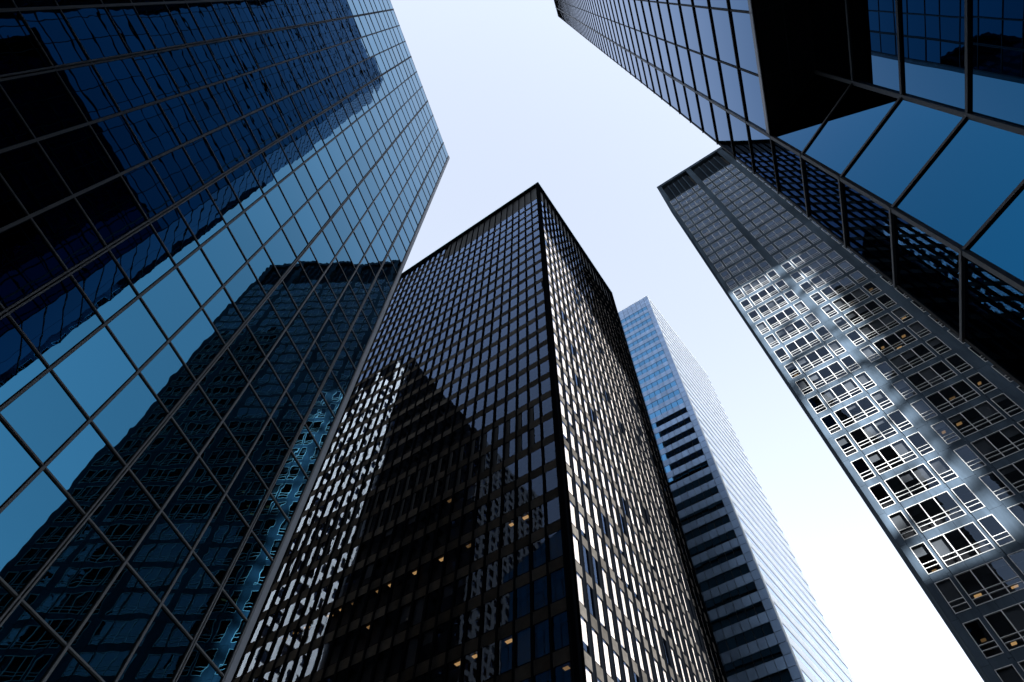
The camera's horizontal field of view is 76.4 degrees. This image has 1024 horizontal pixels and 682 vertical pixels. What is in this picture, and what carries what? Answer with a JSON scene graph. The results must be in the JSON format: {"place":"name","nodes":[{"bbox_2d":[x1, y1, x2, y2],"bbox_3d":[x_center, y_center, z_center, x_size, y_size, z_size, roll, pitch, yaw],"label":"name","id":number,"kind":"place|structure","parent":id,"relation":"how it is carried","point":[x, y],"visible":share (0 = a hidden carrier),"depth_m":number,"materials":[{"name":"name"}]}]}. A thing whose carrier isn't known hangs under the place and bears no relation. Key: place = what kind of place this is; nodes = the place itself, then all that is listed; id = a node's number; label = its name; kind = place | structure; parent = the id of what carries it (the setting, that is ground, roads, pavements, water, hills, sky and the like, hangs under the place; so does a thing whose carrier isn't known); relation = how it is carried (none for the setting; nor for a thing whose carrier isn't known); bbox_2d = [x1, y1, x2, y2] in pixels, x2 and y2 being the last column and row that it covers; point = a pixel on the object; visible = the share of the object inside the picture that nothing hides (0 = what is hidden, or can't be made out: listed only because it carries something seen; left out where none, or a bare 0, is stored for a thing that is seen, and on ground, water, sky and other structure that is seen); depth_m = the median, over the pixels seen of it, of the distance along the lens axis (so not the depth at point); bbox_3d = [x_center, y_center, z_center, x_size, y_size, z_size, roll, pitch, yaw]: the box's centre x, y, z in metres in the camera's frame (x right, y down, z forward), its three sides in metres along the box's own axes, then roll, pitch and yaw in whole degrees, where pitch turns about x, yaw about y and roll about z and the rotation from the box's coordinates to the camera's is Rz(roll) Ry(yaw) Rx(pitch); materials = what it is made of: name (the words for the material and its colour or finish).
{"place":"outdoors","nodes":[
{"label":"outdoors","id":0,"kind":"place"},
{"bbox_2d":[0,0,449,681],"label":"glass tower","id":1,"kind":"structure","parent":0,"point":[212,214],"depth_m":19.73,"materials":[{"name":"blue glass"}]},
{"bbox_2d":[390,0,983,681],"label":"sky","id":2,"kind":"structure","parent":0,"point":[518,99],"materials":[{"name":"white"}]},
{"bbox_2d":[554,0,1023,388],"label":"chamfered glass building","id":3,"kind":"structure","parent":0,"point":[884,138],"depth_m":11.95,"materials":[{"name":"blue glass"}]},
{"label":"ground","id":4,"kind":"structure","parent":0,"visible":0},
{"bbox_2d":[231,182,727,681],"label":"black steel tower","id":5,"kind":"structure","parent":4,"relation":"on","point":[490,498],"depth_m":68.31,"materials":[{"name":"brown metal"}]},
{"bbox_2d":[354,622,370,653],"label":"window","id":6,"kind":"structure","parent":5,"relation":"in","point":[362,637],"depth_m":56.47,"materials":[{"name":"black glass"}]},
{"bbox_2d":[359,655,374,681],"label":"window","id":7,"kind":"structure","parent":5,"relation":"in","point":[366,672],"depth_m":52.94,"materials":[{"name":"black glass"}]},
{"bbox_2d":[367,615,383,647],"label":"window","id":8,"kind":"structure","parent":5,"relation":"in","point":[377,623],"depth_m":56.05,"materials":[{"name":"black glass"}]},
{"bbox_2d":[372,648,389,681],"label":"window","id":9,"kind":"structure","parent":5,"relation":"in","point":[379,672],"depth_m":52.27,"materials":[{"name":"black glass"}]},
{"bbox_2d":[381,608,397,640],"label":"window","id":10,"kind":"structure","parent":5,"relation":"in","point":[391,616],"depth_m":55.64,"materials":[{"name":"black glass"}]},
{"bbox_2d":[387,641,403,677],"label":"window","id":11,"kind":"structure","parent":5,"relation":"in","point":[396,654],"depth_m":51.82,"materials":[{"name":"black glass"}]},
{"bbox_2d":[395,602,410,634],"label":"window","id":12,"kind":"structure","parent":5,"relation":"in","point":[404,611],"depth_m":55.20,"materials":[{"name":"black glass"}]},
{"bbox_2d":[402,634,418,670],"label":"window","id":13,"kind":"structure","parent":5,"relation":"in","point":[411,645],"depth_m":51.39,"materials":[{"name":"black glass"}]},
{"bbox_2d":[409,595,424,627],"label":"window","id":14,"kind":"structure","parent":5,"relation":"in","point":[418,604],"depth_m":54.78,"materials":[{"name":"black glass"}]},
{"bbox_2d":[417,627,433,663],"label":"window","id":15,"kind":"structure","parent":5,"relation":"in","point":[426,637],"depth_m":50.95,"materials":[{"name":"black glass"}]},
{"bbox_2d":[424,588,438,620],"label":"window","id":16,"kind":"structure","parent":5,"relation":"in","point":[432,598],"depth_m":54.34,"materials":[{"name":"black glass"}]},
{"bbox_2d":[433,620,448,656],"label":"window","id":17,"kind":"structure","parent":5,"relation":"in","point":[440,643],"depth_m":50.53,"materials":[{"name":"black glass"}]},
{"bbox_2d":[438,581,453,613],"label":"window","id":18,"kind":"structure","parent":5,"relation":"in","point":[446,593],"depth_m":53.92,"materials":[{"name":"black glass"}]},
{"bbox_2d":[443,547,457,575],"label":"window","id":19,"kind":"structure","parent":5,"relation":"in","point":[450,562],"depth_m":57.30,"materials":[{"name":"black glass"}]},
{"bbox_2d":[445,657,460,681],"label":"window","id":20,"kind":"structure","parent":5,"relation":"in","point":[453,667],"depth_m":47.20,"materials":[{"name":"black glass"}]},
{"bbox_2d":[449,613,464,649],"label":"window","id":21,"kind":"structure","parent":5,"relation":"in","point":[456,635],"depth_m":50.11,"materials":[{"name":"black glass"}]},
{"bbox_2d":[453,574,467,606],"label":"window","id":22,"kind":"structure","parent":5,"relation":"in","point":[461,583],"depth_m":53.49,"materials":[{"name":"black glass"}]},
{"bbox_2d":[458,540,470,568],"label":"window","id":23,"kind":"structure","parent":5,"relation":"in","point":[464,553],"depth_m":56.89,"materials":[{"name":"black glass"}]},
{"bbox_2d":[461,650,477,681],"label":"window","id":24,"kind":"structure","parent":5,"relation":"in","point":[469,660],"depth_m":46.52,"materials":[{"name":"black glass"}]},
{"bbox_2d":[465,605,480,641],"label":"window","id":25,"kind":"structure","parent":5,"relation":"in","point":[473,616],"depth_m":49.69,"materials":[{"name":"black glass"}]},
{"bbox_2d":[469,567,482,599],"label":"window","id":26,"kind":"structure","parent":5,"relation":"in","point":[475,589],"depth_m":53.06,"materials":[{"name":"black glass"}]},
{"bbox_2d":[472,533,484,561],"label":"window","id":27,"kind":"structure","parent":5,"relation":"in","point":[479,542],"depth_m":56.45,"materials":[{"name":"black glass"}]},
{"bbox_2d":[234,199,722,681],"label":"windows","id":28,"kind":"structure","parent":5,"relation":"in","point":[548,429],"depth_m":80.88,"materials":[{"name":"black glass"}]},
{"bbox_2d":[233,199,723,681],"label":"window frame","id":29,"kind":"structure","parent":5,"relation":"in","point":[535,199],"depth_m":80.27,"materials":[{"name":"black metal"}]},
{"bbox_2d":[478,642,494,681],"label":"window","id":30,"kind":"structure","parent":5,"relation":"in","point":[486,667],"depth_m":45.88,"materials":[{"name":"black glass"}]},
{"bbox_2d":[481,598,496,634],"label":"window","id":31,"kind":"structure","parent":5,"relation":"in","point":[489,608],"depth_m":49.25,"materials":[{"name":"black glass"}]},
{"bbox_2d":[484,560,497,592],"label":"window","id":32,"kind":"structure","parent":5,"relation":"in","point":[491,570],"depth_m":52.63,"materials":[{"name":"black glass"}]},
{"bbox_2d":[486,526,498,554],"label":"window","id":33,"kind":"structure","parent":5,"relation":"in","point":[493,535],"depth_m":56.00,"materials":[{"name":"black glass"}]},
{"bbox_2d":[496,634,511,675],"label":"window","id":34,"kind":"structure","parent":5,"relation":"in","point":[504,646],"depth_m":45.44,"materials":[{"name":"blue glass"}]},
{"bbox_2d":[498,590,512,626],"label":"window","id":35,"kind":"structure","parent":5,"relation":"in","point":[506,600],"depth_m":48.81,"materials":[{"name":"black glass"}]},
{"bbox_2d":[500,552,512,584],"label":"window","id":36,"kind":"structure","parent":5,"relation":"in","point":[506,563],"depth_m":52.22,"materials":[{"name":"black glass"}]},
{"bbox_2d":[501,518,513,547],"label":"window","id":37,"kind":"structure","parent":5,"relation":"in","point":[507,536],"depth_m":55.58,"materials":[{"name":"black glass"}]},
{"bbox_2d":[516,481,527,507],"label":"window","id":38,"kind":"structure","parent":5,"relation":"in","point":[522,490],"depth_m":58.57,"materials":[{"name":"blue glass"}]},
{"bbox_2d":[515,583,529,619],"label":"window","id":39,"kind":"structure","parent":5,"relation":"in","point":[522,594],"depth_m":48.42,"materials":[{"name":"blue glass"}]},
{"bbox_2d":[516,545,528,576],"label":"window","id":40,"kind":"structure","parent":5,"relation":"in","point":[522,555],"depth_m":51.79,"materials":[{"name":"blue glass"}]},
{"bbox_2d":[516,511,528,540],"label":"window","id":41,"kind":"structure","parent":5,"relation":"in","point":[522,521],"depth_m":55.18,"materials":[{"name":"black glass"}]},
{"bbox_2d":[515,626,530,667],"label":"window","id":42,"kind":"structure","parent":5,"relation":"in","point":[522,637],"depth_m":45.02,"materials":[{"name":"blue glass"}]},
{"bbox_2d":[530,474,542,500],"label":"window","id":43,"kind":"structure","parent":5,"relation":"in","point":[536,485],"depth_m":58.11,"materials":[{"name":"blue glass"}]},
{"bbox_2d":[531,504,543,532],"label":"window","id":44,"kind":"structure","parent":5,"relation":"in","point":[537,513],"depth_m":54.74,"materials":[{"name":"black glass"}]},
{"bbox_2d":[531,537,545,569],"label":"window","id":45,"kind":"structure","parent":5,"relation":"in","point":[537,547],"depth_m":51.36,"materials":[{"name":"blue glass"}]},
{"bbox_2d":[532,575,547,611],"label":"window","id":46,"kind":"structure","parent":5,"relation":"in","point":[539,586],"depth_m":47.98,"materials":[{"name":"blue glass"}]},
{"bbox_2d":[533,618,549,659],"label":"window","id":47,"kind":"structure","parent":5,"relation":"in","point":[541,648],"depth_m":44.58,"materials":[{"name":"blue glass"}]},
{"bbox_2d":[544,467,557,493],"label":"window","id":48,"kind":"structure","parent":5,"relation":"in","point":[550,477],"depth_m":57.71,"materials":[{"name":"blue glass"}]},
{"bbox_2d":[546,496,559,524],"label":"window","id":49,"kind":"structure","parent":5,"relation":"in","point":[552,506],"depth_m":54.30,"materials":[{"name":"blue glass"}]},
{"bbox_2d":[547,529,562,561],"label":"window","id":50,"kind":"structure","parent":5,"relation":"in","point":[554,540],"depth_m":50.93,"materials":[{"name":"blue glass"}]},
{"bbox_2d":[549,567,565,603],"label":"window","id":51,"kind":"structure","parent":5,"relation":"in","point":[556,578],"depth_m":47.54,"materials":[{"name":"blue glass"}]},
{"bbox_2d":[551,610,568,651],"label":"window","id":52,"kind":"structure","parent":5,"relation":"in","point":[559,622],"depth_m":44.16,"materials":[{"name":"blue glass"}]},
{"bbox_2d":[553,661,571,681],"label":"window","id":53,"kind":"structure","parent":5,"relation":"in","point":[562,672],"depth_m":41.47,"materials":[{"name":"blue glass"}]},
{"bbox_2d":[618,295,854,681],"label":"pale ribbed tower","id":54,"kind":"structure","parent":4,"relation":"on","point":[767,620],"depth_m":128.51,"materials":[{"name":"white glass"}]},
{"bbox_2d":[657,147,1023,681],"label":"grey stone tower","id":55,"kind":"structure","parent":4,"relation":"on","point":[913,410],"depth_m":72.44,"materials":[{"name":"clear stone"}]},
{"bbox_2d":[742,275,769,294],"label":"window","id":56,"kind":"structure","parent":55,"relation":"in","point":[761,281],"depth_m":106.10,"materials":[{"name":"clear glass"}]},
{"bbox_2d":[749,284,778,305],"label":"window","id":57,"kind":"structure","parent":55,"relation":"in","point":[770,291],"depth_m":102.57,"materials":[{"name":"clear glass"}]},
{"bbox_2d":[757,295,788,316],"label":"window","id":58,"kind":"structure","parent":55,"relation":"in","point":[777,303],"depth_m":99.04,"materials":[{"name":"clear glass"}]},
{"bbox_2d":[766,306,798,328],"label":"window","id":59,"kind":"structure","parent":55,"relation":"in","point":[788,314],"depth_m":95.50,"materials":[{"name":"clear glass"}]},
{"bbox_2d":[775,319,809,342],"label":"window","id":60,"kind":"structure","parent":55,"relation":"in","point":[799,326],"depth_m":91.97,"materials":[{"name":"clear glass"}]},
{"bbox_2d":[785,332,820,356],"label":"window","id":61,"kind":"structure","parent":55,"relation":"in","point":[809,340],"depth_m":88.45,"materials":[{"name":"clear glass"}]},
{"bbox_2d":[791,247,820,267],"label":"window","id":62,"kind":"structure","parent":55,"relation":"in","point":[810,254],"depth_m":103.71,"materials":[{"name":"grey glass"}]},
{"bbox_2d":[796,346,833,372],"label":"window","id":63,"kind":"structure","parent":55,"relation":"in","point":[820,355],"depth_m":84.91,"materials":[{"name":"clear glass"}]},
{"bbox_2d":[800,256,831,276],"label":"window","id":64,"kind":"structure","parent":55,"relation":"in","point":[822,262],"depth_m":100.20,"materials":[{"name":"grey glass"}]},
{"bbox_2d":[809,266,843,287],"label":"window","id":65,"kind":"structure","parent":55,"relation":"in","point":[832,273],"depth_m":96.65,"materials":[{"name":"grey glass"}]},
{"bbox_2d":[807,361,847,388],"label":"window","id":66,"kind":"structure","parent":55,"relation":"in","point":[834,371],"depth_m":81.38,"materials":[{"name":"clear glass"}]},
{"bbox_2d":[820,276,855,298],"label":"window","id":67,"kind":"structure","parent":55,"relation":"in","point":[845,283],"depth_m":93.10,"materials":[{"name":"grey glass"}]},
{"bbox_2d":[820,378,862,407],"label":"window","id":68,"kind":"structure","parent":55,"relation":"in","point":[837,394],"depth_m":77.84,"materials":[{"name":"clear glass"}]},
{"bbox_2d":[835,434,857,456],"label":"window","id":69,"kind":"structure","parent":55,"relation":"in","point":[844,443],"depth_m":71.64,"materials":[{"name":"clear glass"}]},
{"bbox_2d":[670,160,1023,668],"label":"windows","id":70,"kind":"structure","parent":55,"relation":"in","point":[916,327],"depth_m":112.26,"materials":[{"name":"black glass"}]},
{"bbox_2d":[670,160,1023,670],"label":"window frame","id":71,"kind":"structure","parent":55,"relation":"in","point":[736,160],"depth_m":112.93,"materials":[{"name":"metal"}]},
{"bbox_2d":[832,288,869,311],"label":"window","id":72,"kind":"structure","parent":55,"relation":"in","point":[858,295],"depth_m":89.58,"materials":[{"name":"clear glass"}]},
{"bbox_2d":[834,396,879,427],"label":"window","id":73,"kind":"structure","parent":55,"relation":"in","point":[863,408],"depth_m":74.31,"materials":[{"name":"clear glass"}]},
{"bbox_2d":[851,457,875,481],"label":"window","id":74,"kind":"structure","parent":55,"relation":"in","point":[862,468],"depth_m":68.10,"materials":[{"name":"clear glass"}]},
{"bbox_2d":[845,300,883,325],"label":"window","id":75,"kind":"structure","parent":55,"relation":"in","point":[871,308],"depth_m":86.04,"materials":[{"name":"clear glass"}]},
{"bbox_2d":[849,416,897,449],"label":"window","id":76,"kind":"structure","parent":55,"relation":"in","point":[874,432],"depth_m":70.79,"materials":[{"name":"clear glass"}]},
{"bbox_2d":[858,313,899,339],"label":"window","id":77,"kind":"structure","parent":55,"relation":"in","point":[886,322],"depth_m":82.52,"materials":[{"name":"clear glass"}]},
{"bbox_2d":[868,482,895,508],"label":"window","id":78,"kind":"structure","parent":55,"relation":"in","point":[878,490],"depth_m":64.55,"materials":[{"name":"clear glass"}]},
{"bbox_2d":[865,439,918,474],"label":"window","id":79,"kind":"structure","parent":55,"relation":"in","point":[896,454],"depth_m":67.24,"materials":[{"name":"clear glass"}]},
{"bbox_2d":[872,328,917,355],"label":"window","id":80,"kind":"structure","parent":55,"relation":"in","point":[902,337],"depth_m":78.99,"materials":[{"name":"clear glass"}]},
{"bbox_2d":[887,409,913,431],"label":"window","id":81,"kind":"structure","parent":55,"relation":"in","point":[897,417],"depth_m":69.93,"materials":[{"name":"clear glass"}]},
{"bbox_2d":[888,510,917,540],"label":"window","id":82,"kind":"structure","parent":55,"relation":"in","point":[906,530],"depth_m":61.03,"materials":[{"name":"grey glass"}]},
{"bbox_2d":[892,379,916,398],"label":"window","id":83,"kind":"structure","parent":55,"relation":"in","point":[901,386],"depth_m":72.77,"materials":[{"name":"grey glass"}]},
{"bbox_2d":[884,463,940,501],"bbox_3d":[39.222,13.914,63.761,3.993,3.107,0.160,-31,-66,16],"label":"window","id":84,"kind":"structure","parent":55,"relation":"in","point":[912,482],"depth_m":63.71,"materials":[{"name":"black glass"}]},
{"bbox_2d":[888,343,936,372],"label":"window","id":85,"kind":"structure","parent":55,"relation":"in","point":[919,354],"depth_m":75.45,"materials":[{"name":"black glass"}]},
{"bbox_2d":[906,432,934,456],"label":"window","id":86,"kind":"structure","parent":55,"relation":"in","point":[916,439],"depth_m":66.40,"materials":[{"name":"blue glass"}]},
{"bbox_2d":[910,399,937,420],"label":"window","id":87,"kind":"structure","parent":55,"relation":"in","point":[925,411],"depth_m":69.23,"materials":[{"name":"grey glass"}]},
{"bbox_2d":[909,542,942,574],"bbox_3d":[36.650,19.233,57.542,1.280,3.107,0.160,-31,-66,16],"label":"window","id":88,"kind":"structure","parent":55,"relation":"in","point":[921,551],"depth_m":57.48,"materials":[{"name":"black glass"}]},
{"bbox_2d":[906,360,956,392],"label":"window","id":89,"kind":"structure","parent":55,"relation":"in","point":[939,372],"depth_m":71.92,"materials":[{"name":"black glass"}]},
{"bbox_2d":[905,491,966,532],"bbox_3d":[39.171,15.835,60.232,3.993,3.107,0.160,-31,-66,16],"label":"window","id":90,"kind":"structure","parent":55,"relation":"in","point":[940,509],"depth_m":60.18,"materials":[{"name":"black glass"}]},
{"bbox_2d":[927,456,958,483],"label":"window","id":91,"kind":"structure","parent":55,"relation":"in","point":[945,472],"depth_m":62.89,"materials":[{"name":"grey glass"}]},
{"bbox_2d":[931,420,960,444],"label":"window","id":92,"kind":"structure","parent":55,"relation":"in","point":[941,428],"depth_m":65.69,"materials":[{"name":"grey glass"}]},
{"bbox_2d":[934,577,970,613],"bbox_3d":[36.599,21.154,54.013,1.280,3.107,0.160,-31,-66,16],"label":"window","id":93,"kind":"structure","parent":55,"relation":"in","point":[946,587],"depth_m":53.96,"materials":[{"name":"black glass"}]},
{"bbox_2d":[925,379,980,413],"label":"window","id":94,"kind":"structure","parent":55,"relation":"in","point":[952,396],"depth_m":68.40,"materials":[{"name":"black glass"}]},
{"bbox_2d":[945,353,972,372],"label":"window","id":95,"kind":"structure","parent":55,"relation":"in","point":[955,360],"depth_m":71.08,"materials":[{"name":"black glass"}]},
{"bbox_2d":[928,522,994,567],"bbox_3d":[39.121,17.756,56.703,3.993,3.107,0.160,-31,-66,16],"label":"window","id":96,"kind":"structure","parent":55,"relation":"in","point":[965,542],"depth_m":56.65,"materials":[{"name":"black glass"}]},
{"bbox_2d":[951,483,984,512],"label":"window","id":97,"kind":"structure","parent":55,"relation":"in","point":[963,493],"depth_m":59.35,"materials":[{"name":"blue glass"}]},
{"bbox_2d":[953,444,985,470],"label":"window","id":98,"kind":"structure","parent":55,"relation":"in","point":[964,452],"depth_m":62.18,"materials":[{"name":"blue glass"}]},
{"bbox_2d":[947,400,1006,436],"bbox_3d":[46.310,7.789,64.901,3.993,3.107,0.160,-31,-66,16],"label":"window","id":99,"kind":"structure","parent":55,"relation":"in","point":[983,415],"depth_m":64.85,"materials":[{"name":"black glass"}]},
{"bbox_2d":[967,372,996,393],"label":"window","id":100,"kind":"structure","parent":55,"relation":"in","point":[983,384],"depth_m":67.55,"materials":[{"name":"black glass"}]},
{"bbox_2d":[962,617,1003,658],"bbox_3d":[36.549,23.076,50.484,1.280,3.107,0.160,-31,-66,16],"label":"window","id":101,"kind":"structure","parent":55,"relation":"in","point":[981,636],"depth_m":50.43,"materials":[{"name":"black glass"}]},
{"bbox_2d":[954,557,1023,605],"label":"window","id":102,"kind":"structure","parent":55,"relation":"in","point":[995,579],"depth_m":53.12,"materials":[{"name":"black glass"}]},
{"bbox_2d":[977,514,1015,546],"bbox_3d":[41.592,16.281,55.864,1.280,3.107,0.160,-31,-66,16],"label":"window","id":103,"kind":"structure","parent":55,"relation":"in","point":[993,527],"depth_m":55.81,"materials":[{"name":"blue glass"}]},
{"bbox_2d":[979,471,1014,500],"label":"window","id":104,"kind":"structure","parent":55,"relation":"in","point":[991,480],"depth_m":58.64,"materials":[{"name":"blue glass"}]},
{"bbox_2d":[971,424,1023,463],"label":"window","id":105,"kind":"structure","parent":55,"relation":"in","point":[1009,440],"depth_m":61.41,"materials":[{"name":"black glass"}]},
{"bbox_2d":[984,601,1023,650],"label":"window","id":106,"kind":"structure","parent":55,"relation":"in","point":[1008,622],"depth_m":50.14,"materials":[{"name":"black glass"}]},
{"bbox_2d":[990,393,1023,416],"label":"window","id":107,"kind":"structure","parent":55,"relation":"in","point":[1002,400],"depth_m":64.02,"materials":[{"name":"black glass"}]},
{"bbox_2d":[995,664,1023,681],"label":"window","id":108,"kind":"structure","parent":55,"relation":"in","point":[1008,673],"depth_m":47.79,"materials":[{"name":"black glass"}]},
{"bbox_2d":[997,458,1023,492],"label":"window","id":109,"kind":"structure","parent":55,"relation":"in","point":[1013,473],"depth_m":58.57,"materials":[{"name":"black glass"}]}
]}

